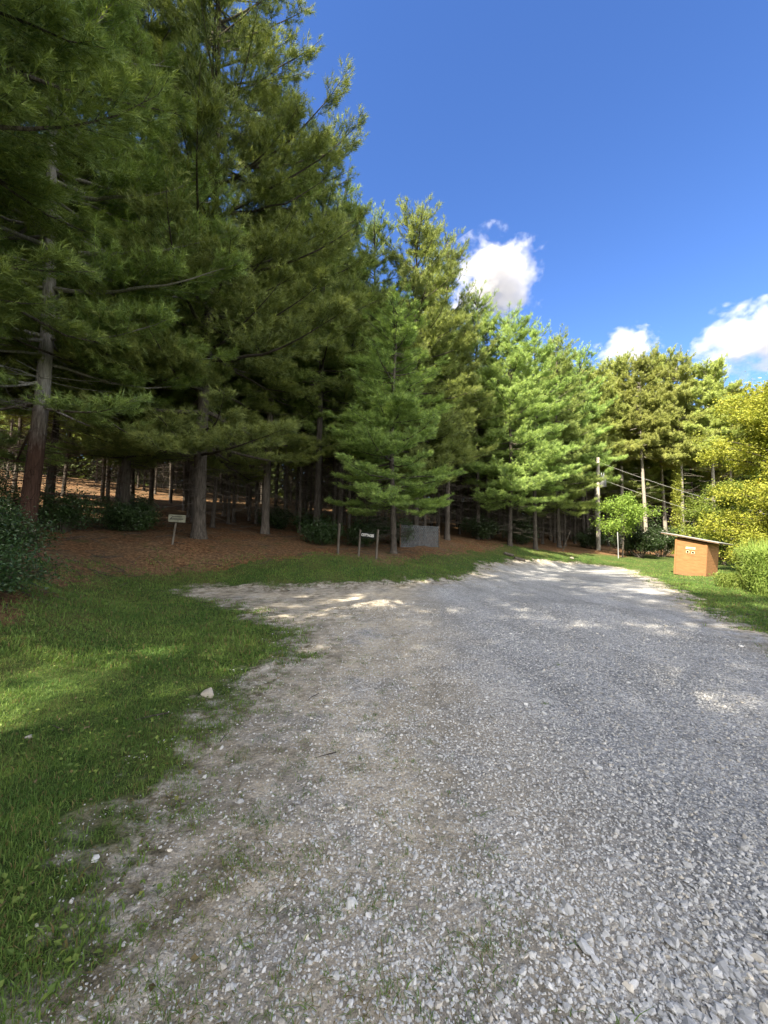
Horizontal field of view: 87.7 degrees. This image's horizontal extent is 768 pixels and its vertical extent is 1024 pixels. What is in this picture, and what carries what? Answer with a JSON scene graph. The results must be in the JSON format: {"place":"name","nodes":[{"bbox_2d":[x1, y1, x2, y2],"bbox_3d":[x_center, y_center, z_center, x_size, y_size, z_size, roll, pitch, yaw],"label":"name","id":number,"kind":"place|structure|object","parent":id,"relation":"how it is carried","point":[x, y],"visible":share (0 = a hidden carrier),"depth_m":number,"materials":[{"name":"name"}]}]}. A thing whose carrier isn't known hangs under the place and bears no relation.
{"place":"outdoors","nodes":[
{"label":"outdoors","id":0,"kind":"place"},
{"bbox_2d":[0,470,728,626],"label":"forest floor","id":1,"kind":"structure","parent":0,"point":[205,549],"depth_m":14.88,"materials":[{"name":"brown soil"}]},
{"bbox_2d":[0,415,28,478],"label":"pine tree","id":2,"kind":"object","parent":1,"relation":"on","point":[8,423],"visible":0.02,"depth_m":40.16,"materials":[{"name":"green plant"}]},
{"bbox_2d":[0,414,49,491],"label":"pine tree","id":3,"kind":"object","parent":1,"relation":"on","point":[20,424],"visible":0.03,"depth_m":27.09,"materials":[{"name":"green plant"}]},
{"bbox_2d":[0,460,56,514],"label":"shrub","id":4,"kind":"object","parent":1,"relation":"on","point":[7,492],"visible":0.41,"depth_m":12.48,"materials":[{"name":"green plant"}]},
{"bbox_2d":[1,411,69,485],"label":"pine tree","id":5,"kind":"object","parent":1,"relation":"on","point":[49,417],"depth_m":25.62,"materials":[{"name":"green plant"}]},
{"bbox_2d":[0,490,71,556],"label":"shrub","id":6,"kind":"object","parent":1,"relation":"on","point":[9,518],"visible":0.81,"depth_m":7.28,"materials":[{"name":"green plant"}]},
{"bbox_2d":[0,528,83,594],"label":"shrub","id":7,"kind":"object","parent":1,"relation":"on","point":[6,580],"visible":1,"depth_m":5.61,"materials":[{"name":"green plant"}]},
{"bbox_2d":[2,131,100,494],"bbox_3d":[-15.368,-8.985,19.162,5.630,18.486,5.856,2,-4,-17],"label":"pine tree","id":8,"kind":"object","parent":1,"relation":"on","point":[62,464],"visible":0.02,"depth_m":18.60,"materials":[{"name":"green plant"}]},
{"bbox_2d":[0,482,115,532],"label":"shrub","id":9,"kind":"object","parent":1,"relation":"on","point":[64,512],"visible":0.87,"depth_m":12.99,"materials":[{"name":"green plant"}]},
{"bbox_2d":[0,137,116,521],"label":"pine tree","id":10,"kind":"object","parent":1,"relation":"on","point":[50,467],"visible":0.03,"depth_m":14.94,"materials":[{"name":"green plant"}]},
{"bbox_2d":[0,3,129,416],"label":"pine tree","id":11,"kind":"object","parent":1,"relation":"on","point":[2,206],"visible":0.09,"depth_m":10.58,"materials":[{"name":"green plant"}]},
{"bbox_2d":[42,413,93,496],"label":"pine tree","id":12,"kind":"object","parent":1,"relation":"on","point":[67,434],"visible":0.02,"depth_m":28.18,"materials":[{"name":"green plant"}]},
{"bbox_2d":[62,393,121,505],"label":"pine tree","id":13,"kind":"object","parent":1,"relation":"on","point":[104,476],"visible":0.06,"depth_m":24.56,"materials":[{"name":"green plant"}]},
{"bbox_2d":[82,459,117,502],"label":"pine tree","id":14,"kind":"object","parent":1,"relation":"on","point":[109,472],"visible":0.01,"depth_m":26.97,"materials":[{"name":"green plant"}]},
{"bbox_2d":[0,0,202,361],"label":"pine tree","id":15,"kind":"object","parent":1,"relation":"on","point":[42,191],"visible":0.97,"depth_m":8.34,"materials":[{"name":"green plant"}]},
{"bbox_2d":[75,0,153,14],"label":"pine tree","id":16,"kind":"object","parent":1,"relation":"on","point":[141,1],"visible":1,"depth_m":8.15,"materials":[{"name":"green plant"}]},
{"bbox_2d":[0,0,252,545],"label":"pine tree","id":17,"kind":"object","parent":1,"relation":"on","point":[43,404],"visible":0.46,"depth_m":11.30,"materials":[{"name":"green plant"}]},
{"bbox_2d":[87,498,166,530],"bbox_3d":[-9.364,0.104,14.559,2.355,1.312,2.578,2,-4,-18],"label":"shrub","id":18,"kind":"object","parent":1,"relation":"on","point":[123,516],"visible":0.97,"depth_m":14.29,"materials":[{"name":"green plant"}]},
{"bbox_2d":[89,491,166,518],"bbox_3d":[-10.636,-0.206,16.545,2.953,1.531,3.305,1,-4,0],"label":"shrub","id":19,"kind":"object","parent":1,"relation":"on","point":[133,503],"visible":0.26,"depth_m":16.31,"materials":[{"name":"green plant"}]},
{"bbox_2d":[7,0,249,527],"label":"pine tree","id":20,"kind":"object","parent":1,"relation":"on","point":[153,26],"visible":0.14,"depth_m":15.77,"materials":[{"name":"green plant"}]},
{"bbox_2d":[70,172,188,503],"bbox_3d":[-11.964,-8.600,18.730,5.793,18.481,5.702,1,-4,-8],"label":"pine tree","id":21,"kind":"object","parent":1,"relation":"on","point":[118,479],"visible":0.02,"depth_m":18.13,"materials":[{"name":"green plant"}]},
{"bbox_2d":[96,389,166,503],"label":"pine tree","id":22,"kind":"object","parent":1,"relation":"on","point":[132,484],"visible":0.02,"depth_m":22.93,"materials":[{"name":"green plant"}]},
{"bbox_2d":[135,462,176,505],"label":"pine tree","id":23,"kind":"object","parent":1,"relation":"on","point":[150,490],"visible":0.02,"depth_m":27.49,"materials":[{"name":"green plant"}]},
{"bbox_2d":[168,514,185,544],"bbox_3d":[-6.990,0.658,13.477,0.528,1.147,0.106,2,-4,-22],"label":"board sign","id":24,"kind":"object","parent":1,"relation":"on","point":[176,518],"visible":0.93,"depth_m":13.45,"materials":[{"name":"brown wood"}]},
{"bbox_2d":[161,393,210,510],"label":"pine tree","id":25,"kind":"object","parent":1,"relation":"on","point":[184,486],"visible":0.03,"depth_m":26.90,"materials":[{"name":"green plant"}]},
{"bbox_2d":[143,200,239,521],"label":"pine tree","id":26,"kind":"object","parent":1,"relation":"on","point":[191,398],"visible":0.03,"depth_m":20.19,"materials":[{"name":"green plant"}]},
{"bbox_2d":[160,300,224,517],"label":"pine tree","id":27,"kind":"object","parent":1,"relation":"on","point":[188,505],"visible":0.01,"depth_m":22.36,"materials":[{"name":"green plant"}]},
{"bbox_2d":[0,0,389,538],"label":"pine tree","id":28,"kind":"object","parent":1,"relation":"on","point":[218,96],"visible":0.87,"depth_m":13.60,"materials":[{"name":"green plant"}]},
{"bbox_2d":[189,394,247,516],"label":"pine tree","id":29,"kind":"object","parent":1,"relation":"on","point":[223,513],"visible":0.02,"depth_m":25.07,"materials":[{"name":"green plant"}]},
{"bbox_2d":[178,271,266,527],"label":"pine tree","id":30,"kind":"object","parent":1,"relation":"on","point":[216,482],"visible":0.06,"depth_m":18.50,"materials":[{"name":"green plant"}]},
{"bbox_2d":[211,377,254,521],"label":"pine tree","id":31,"kind":"object","parent":1,"relation":"on","point":[234,512],"visible":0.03,"depth_m":21.95,"materials":[{"name":"green plant"}]},
{"bbox_2d":[209,352,265,524],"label":"pine tree","id":32,"kind":"object","parent":1,"relation":"on","point":[229,506],"visible":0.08,"depth_m":20.33,"materials":[{"name":"green plant"}]},
{"bbox_2d":[228,229,279,523],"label":"pine tree","id":33,"kind":"object","parent":1,"relation":"on","point":[257,488],"visible":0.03,"depth_m":21.64,"materials":[{"name":"green plant"}]},
{"bbox_2d":[238,350,294,512],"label":"pine tree","id":34,"kind":"object","parent":1,"relation":"on","point":[276,474],"visible":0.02,"depth_m":20.77,"materials":[{"name":"green plant"}]},
{"bbox_2d":[254,500,295,529],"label":"shrub","id":35,"kind":"object","parent":1,"relation":"on","point":[275,521],"visible":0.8,"depth_m":20.38,"materials":[{"name":"green plant"}]},
{"bbox_2d":[254,443,303,516],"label":"pine tree","id":36,"kind":"object","parent":1,"relation":"on","point":[277,483],"visible":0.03,"depth_m":27.76,"materials":[{"name":"green plant"}]},
{"bbox_2d":[253,378,310,526],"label":"pine tree","id":37,"kind":"object","parent":1,"relation":"on","point":[285,486],"visible":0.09,"depth_m":22.21,"materials":[{"name":"green plant"}]},
{"bbox_2d":[204,48,360,533],"bbox_3d":[-4.974,-10.029,18.516,6.782,22.706,7.293,-2,-5,41],"label":"pine tree","id":38,"kind":"object","parent":1,"relation":"on","point":[266,492],"visible":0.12,"depth_m":17.87,"materials":[{"name":"green plant"}]},
{"bbox_2d":[266,301,334,532],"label":"pine tree","id":39,"kind":"object","parent":1,"relation":"on","point":[309,425],"visible":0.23,"depth_m":19.50,"materials":[{"name":"green plant"}]},
{"bbox_2d":[287,508,333,532],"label":"shrub","id":40,"kind":"object","parent":1,"relation":"on","point":[304,520],"visible":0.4,"depth_m":19.79,"materials":[{"name":"green plant"}]},
{"bbox_2d":[239,101,393,540],"bbox_3d":[-3.425,-9.108,19.332,7.517,21.412,6.871,-2,-5,36],"label":"pine tree","id":41,"kind":"object","parent":1,"relation":"on","point":[330,354],"visible":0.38,"depth_m":18.36,"materials":[{"name":"green plant"}]},
{"bbox_2d":[295,516,344,545],"bbox_3d":[-2.629,0.740,16.917,2.282,1.387,2.078,1,-4,0],"label":"shrub","id":42,"kind":"object","parent":1,"relation":"on","point":[321,532],"visible":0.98,"depth_m":16.73,"materials":[{"name":"green plant"}]},
{"bbox_2d":[307,344,364,527],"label":"pine tree","id":43,"kind":"object","parent":1,"relation":"on","point":[334,514],"visible":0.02,"depth_m":22.61,"materials":[{"name":"green plant"}]},
{"bbox_2d":[277,155,397,534],"bbox_3d":[-2.172,-8.782,21.780,6.925,20.581,6.440,0,-4,13],"label":"pine tree","id":44,"kind":"object","parent":1,"relation":"on","point":[352,189],"visible":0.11,"depth_m":21.07,"materials":[{"name":"green plant"}]},
{"bbox_2d":[313,263,389,538],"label":"pine tree","id":45,"kind":"object","parent":1,"relation":"on","point":[364,330],"visible":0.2,"depth_m":19.87,"materials":[{"name":"green plant"}]},
{"bbox_2d":[340,515,385,546],"bbox_3d":[-0.861,0.840,17.665,2.412,1.479,2.194,2,-4,-21],"label":"shrub","id":46,"kind":"object","parent":1,"relation":"on","point":[355,533],"visible":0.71,"depth_m":17.52,"materials":[{"name":"green plant"}]},
{"bbox_2d":[0,501,726,1002],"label":"dead leaves","id":47,"kind":"object","parent":1,"relation":"on","point":[194,957],"visible":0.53,"depth_m":1.75,"materials":[{"name":"brown plant"}]},
{"bbox_2d":[358,529,378,558],"bbox_3d":[-0.596,1.256,14.712,0.910,1.235,0.121,-1,-4,29],"label":"lettered sign","id":48,"kind":"object","parent":1,"relation":"on","point":[366,535],"visible":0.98,"depth_m":14.65,"materials":[{"name":"brown wood"}]},
{"bbox_2d":[356,510,389,537],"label":"shrub","id":49,"kind":"object","parent":1,"relation":"on","point":[376,520],"visible":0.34,"depth_m":20.30,"materials":[{"name":"green plant"}]},
{"bbox_2d":[325,201,433,523],"bbox_3d":[-0.929,-8.462,23.885,6.629,19.977,7.253,3,-4,-26],"label":"pine tree","id":50,"kind":"object","parent":1,"relation":"on","point":[372,236],"visible":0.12,"depth_m":23.53,"materials":[{"name":"green plant"}]},
{"bbox_2d":[0,430,767,540],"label":"wood","id":51,"kind":"object","parent":1,"relation":"on","point":[165,481],"visible":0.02,"depth_m":59.84,"materials":[{"name":"green plant"}]},
{"bbox_2d":[4,509,766,757],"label":"fallen twigs","id":52,"kind":"object","parent":1,"relation":"on","point":[95,526],"visible":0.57,"depth_m":11.92,"materials":[{"name":"brown wood"}]},
{"bbox_2d":[350,276,422,521],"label":"pine tree","id":53,"kind":"object","parent":1,"relation":"on","point":[403,454],"visible":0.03,"depth_m":21.55,"materials":[{"name":"green plant"}]},
{"bbox_2d":[323,276,466,553],"bbox_3d":[0.546,-3.829,16.945,6.458,11.476,6.508,2,-4,-15],"label":"pine tree","id":54,"kind":"object","parent":1,"relation":"on","point":[372,438],"visible":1,"depth_m":16.17,"materials":[{"name":"green plant"}]},
{"bbox_2d":[379,514,414,543],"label":"shrub","id":55,"kind":"object","parent":1,"relation":"on","point":[398,528],"visible":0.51,"depth_m":19.16,"materials":[{"name":"green plant"}]},
{"bbox_2d":[376,300,436,524],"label":"pine tree","id":56,"kind":"object","parent":1,"relation":"on","point":[412,432],"visible":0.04,"depth_m":23.03,"materials":[{"name":"green plant"}]},
{"bbox_2d":[399,524,439,547],"bbox_3d":[1.798,1.204,19.621,0.052,1.140,3.138,-3,-5,43],"label":"lattice screen","id":57,"kind":"object","parent":1,"relation":"on","point":[429,533],"visible":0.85,"depth_m":19.73,"materials":[{"name":"grey metal"}]},
{"bbox_2d":[348,193,499,540],"bbox_3d":[1.831,-7.942,21.875,8.248,19.582,8.184,1,-4,-7],"label":"pine tree","id":58,"kind":"object","parent":1,"relation":"on","point":[432,285],"visible":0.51,"depth_m":21.30,"materials":[{"name":"green plant"}]},
{"bbox_2d":[403,276,462,537],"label":"pine tree","id":59,"kind":"object","parent":1,"relation":"on","point":[452,336],"visible":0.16,"depth_m":22.68,"materials":[{"name":"green plant"}]},
{"bbox_2d":[431,327,476,525],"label":"pine tree","id":60,"kind":"object","parent":1,"relation":"on","point":[442,377],"visible":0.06,"depth_m":27.14,"materials":[{"name":"green plant"}]},
{"bbox_2d":[450,395,473,534],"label":"pine tree","id":61,"kind":"object","parent":1,"relation":"on","point":[460,499],"visible":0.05,"depth_m":31.89,"materials":[{"name":"green plant"}]},
{"bbox_2d":[423,213,504,539],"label":"pine tree","id":62,"kind":"object","parent":1,"relation":"on","point":[470,401],"visible":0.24,"depth_m":24.76,"materials":[{"name":"green plant"}]},
{"bbox_2d":[456,511,502,539],"bbox_3d":[6.493,0.894,27.060,3.213,2.051,2.599,-3,-5,43],"label":"bush","id":63,"kind":"object","parent":1,"relation":"on","point":[484,529],"visible":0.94,"depth_m":26.64,"materials":[{"name":"green plant"}]},
{"bbox_2d":[458,356,508,538],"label":"pine tree","id":64,"kind":"object","parent":1,"relation":"on","point":[480,479],"visible":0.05,"depth_m":30.02,"materials":[{"name":"green plant"}]},
{"bbox_2d":[442,280,525,539],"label":"pine tree","id":65,"kind":"object","parent":1,"relation":"on","point":[492,434],"visible":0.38,"depth_m":26.47,"materials":[{"name":"green plant"}]},
{"bbox_2d":[472,316,514,536],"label":"pine tree","id":66,"kind":"object","parent":1,"relation":"on","point":[482,432],"visible":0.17,"depth_m":28.52,"materials":[{"name":"green plant"}]},
{"bbox_2d":[501,515,539,544],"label":"bush","id":67,"kind":"object","parent":1,"relation":"on","point":[522,536],"visible":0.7,"depth_m":29.06,"materials":[{"name":"green plant"}]},
{"bbox_2d":[500,316,584,549],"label":"pine tree","id":68,"kind":"object","parent":1,"relation":"on","point":[543,351],"visible":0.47,"depth_m":27.37,"materials":[{"name":"green plant"}]},
{"bbox_2d":[514,324,608,547],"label":"pine tree","id":69,"kind":"object","parent":1,"relation":"on","point":[566,365],"visible":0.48,"depth_m":30.64,"materials":[{"name":"green plant"}]},
{"bbox_2d":[550,349,599,545],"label":"pine tree","id":70,"kind":"object","parent":1,"relation":"on","point":[578,442],"visible":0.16,"depth_m":33.57,"materials":[{"name":"green plant"}]},
{"bbox_2d":[565,368,617,546],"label":"pine tree","id":71,"kind":"object","parent":1,"relation":"on","point":[606,448],"visible":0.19,"depth_m":36.42,"materials":[{"name":"green plant"}]},
{"bbox_2d":[559,341,627,547],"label":"pine tree","id":72,"kind":"object","parent":1,"relation":"on","point":[605,460],"visible":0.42,"depth_m":34.79,"materials":[{"name":"green plant"}]},
{"bbox_2d":[570,526,616,548],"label":"bush","id":73,"kind":"object","parent":1,"relation":"on","point":[590,541],"visible":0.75,"depth_m":33.63,"materials":[{"name":"green plant"}]},
{"bbox_2d":[596,457,605,549],"bbox_3d":[17.934,-0.560,33.021,0.845,7.997,0.540,1,-4,0],"label":"utility pole","id":74,"kind":"object","parent":1,"relation":"on","point":[598,536],"visible":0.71,"depth_m":32.97,"materials":[{"name":"grey wood"}]},
{"bbox_2d":[577,399,624,531],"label":"pine tree","id":75,"kind":"object","parent":1,"relation":"on","point":[603,490],"visible":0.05,"depth_m":40.53,"materials":[{"name":"green plant"}]},
{"bbox_2d":[576,359,626,533],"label":"pine tree","id":76,"kind":"object","parent":1,"relation":"on","point":[605,387],"visible":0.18,"depth_m":37.34,"materials":[{"name":"green plant"}]},
{"bbox_2d":[595,346,650,546],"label":"pine tree","id":77,"kind":"object","parent":1,"relation":"on","point":[619,366],"visible":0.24,"depth_m":39.76,"materials":[{"name":"green plant"}]},
{"bbox_2d":[601,438,657,543],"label":"pine tree","id":78,"kind":"object","parent":1,"relation":"on","point":[629,485],"visible":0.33,"depth_m":40.62,"materials":[{"name":"green plant"}]},
{"bbox_2d":[619,446,664,536],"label":"pine tree","id":79,"kind":"object","parent":1,"relation":"on","point":[648,472],"visible":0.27,"depth_m":40.74,"materials":[{"name":"green plant"}]},
{"bbox_2d":[616,447,670,529],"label":"pine tree","id":80,"kind":"object","parent":1,"relation":"on","point":[652,464],"visible":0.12,"depth_m":42.14,"materials":[{"name":"green plant"}]},
{"bbox_2d":[611,345,681,551],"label":"pine tree","id":81,"kind":"object","parent":1,"relation":"on","point":[649,414],"visible":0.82,"depth_m":37.84,"materials":[{"name":"green plant"}]},
{"bbox_2d":[642,342,693,551],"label":"pine tree","id":82,"kind":"object","parent":1,"relation":"on","point":[664,362],"visible":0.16,"depth_m":41.15,"materials":[{"name":"green plant"}]},
{"bbox_2d":[648,461,693,529],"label":"pine tree","id":83,"kind":"object","parent":1,"relation":"on","point":[665,480],"visible":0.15,"depth_m":44.84,"materials":[{"name":"green plant"}]},
{"bbox_2d":[641,345,719,535],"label":"pine tree","id":84,"kind":"object","parent":1,"relation":"on","point":[681,375],"visible":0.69,"depth_m":36.70,"materials":[{"name":"green plant"}]},
{"bbox_2d":[668,452,688,553],"bbox_3d":[27.253,-0.792,37.107,2.125,9.763,2.099,1,-4,0],"label":"vine","id":85,"kind":"object","parent":84,"relation":"attached to","point":[675,482],"visible":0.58,"depth_m":37.08,"materials":[{"name":"green plant"}]},
{"bbox_2d":[665,431,710,537],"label":"pine tree","id":86,"kind":"object","parent":1,"relation":"on","point":[694,480],"visible":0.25,"depth_m":42.84,"materials":[{"name":"green plant"}]},
{"bbox_2d":[671,352,745,527],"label":"pine tree","id":87,"kind":"object","parent":1,"relation":"on","point":[710,374],"visible":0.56,"depth_m":35.82,"materials":[{"name":"green plant"}]},
{"bbox_2d":[687,378,756,538],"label":"pine tree","id":88,"kind":"object","parent":1,"relation":"on","point":[736,390],"visible":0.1,"depth_m":40.21,"materials":[{"name":"green plant"}]},
{"bbox_2d":[694,405,749,537],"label":"pine tree","id":89,"kind":"object","parent":1,"relation":"on","point":[708,481],"visible":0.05,"depth_m":43.49,"materials":[{"name":"green plant"}]},
{"bbox_2d":[0,540,767,1023],"bbox_3d":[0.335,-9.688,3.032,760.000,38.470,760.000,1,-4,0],"label":"lawn","id":90,"kind":"structure","parent":0,"point":[134,837],"depth_m":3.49,"materials":[{"name":"green plant"}]},
{"bbox_2d":[0,592,764,1003],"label":"lawn weeds","id":91,"kind":"object","parent":90,"relation":"on","point":[64,926],"visible":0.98,"depth_m":2.56,"materials":[{"name":"green plant"}]},
{"bbox_2d":[461,298,570,545],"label":"pine tree","id":92,"kind":"object","parent":90,"relation":"on","point":[512,469],"visible":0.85,"depth_m":25.71,"materials":[{"name":"green plant"}]},
{"bbox_2d":[588,491,667,556],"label":"leafy tree","id":93,"kind":"object","parent":90,"relation":"on","point":[614,524],"visible":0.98,"depth_m":28.90,"materials":[{"name":"green plant"}]},
{"bbox_2d":[607,524,662,557],"bbox_3d":[19.052,2.052,29.913,3.547,2.836,3.221,1,-4,0],"label":"bush","id":94,"kind":"object","parent":90,"relation":"on","point":[645,544],"visible":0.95,"depth_m":30.01,"materials":[{"name":"green plant"}]},
{"bbox_2d":[633,515,683,556],"bbox_3d":[22.192,1.954,31.793,4.388,3.348,3.119,0,-4,10],"label":"bush","id":95,"kind":"object","parent":90,"relation":"on","point":[668,544],"visible":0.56,"depth_m":31.63,"materials":[{"name":"green plant"}]},
{"bbox_2d":[661,532,732,576],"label":"wooden shed","id":96,"kind":"structure","parent":90,"relation":"on","point":[693,556],"depth_m":19.31,"materials":[{"name":"brown wood"}]},
{"bbox_2d":[671,477,761,564],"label":"tree","id":97,"kind":"object","parent":90,"relation":"on","point":[697,510],"visible":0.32,"depth_m":28.00,"materials":[{"name":"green plant"}]},
{"bbox_2d":[685,371,767,567],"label":"yellow tree","id":98,"kind":"object","parent":90,"relation":"on","point":[750,411],"visible":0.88,"depth_m":22.22,"materials":[{"name":"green plant"}]},
{"bbox_2d":[708,570,749,588],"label":"weed clump","id":99,"kind":"object","parent":90,"relation":"on","point":[728,579],"visible":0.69,"depth_m":13.98,"materials":[{"name":"green plant"}]},
{"bbox_2d":[724,535,767,589],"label":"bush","id":100,"kind":"object","parent":90,"relation":"on","point":[736,554],"visible":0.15,"depth_m":13.67,"materials":[{"name":"green plant"}]},
{"bbox_2d":[737,535,767,596],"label":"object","id":101,"kind":"object","parent":90,"relation":"on","point":[757,563],"visible":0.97,"depth_m":12.13,"materials":[{"name":"green plant"}]},
{"bbox_2d":[1,559,767,1023],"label":"gravel road","id":102,"kind":"structure","parent":0,"point":[513,585],"depth_m":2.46,"materials":[{"name":"grey gravel"}]},
{"bbox_2d":[24,0,767,497],"label":"sky","id":103,"kind":"structure","parent":0,"point":[603,164],"materials":[{"name":"blue"}]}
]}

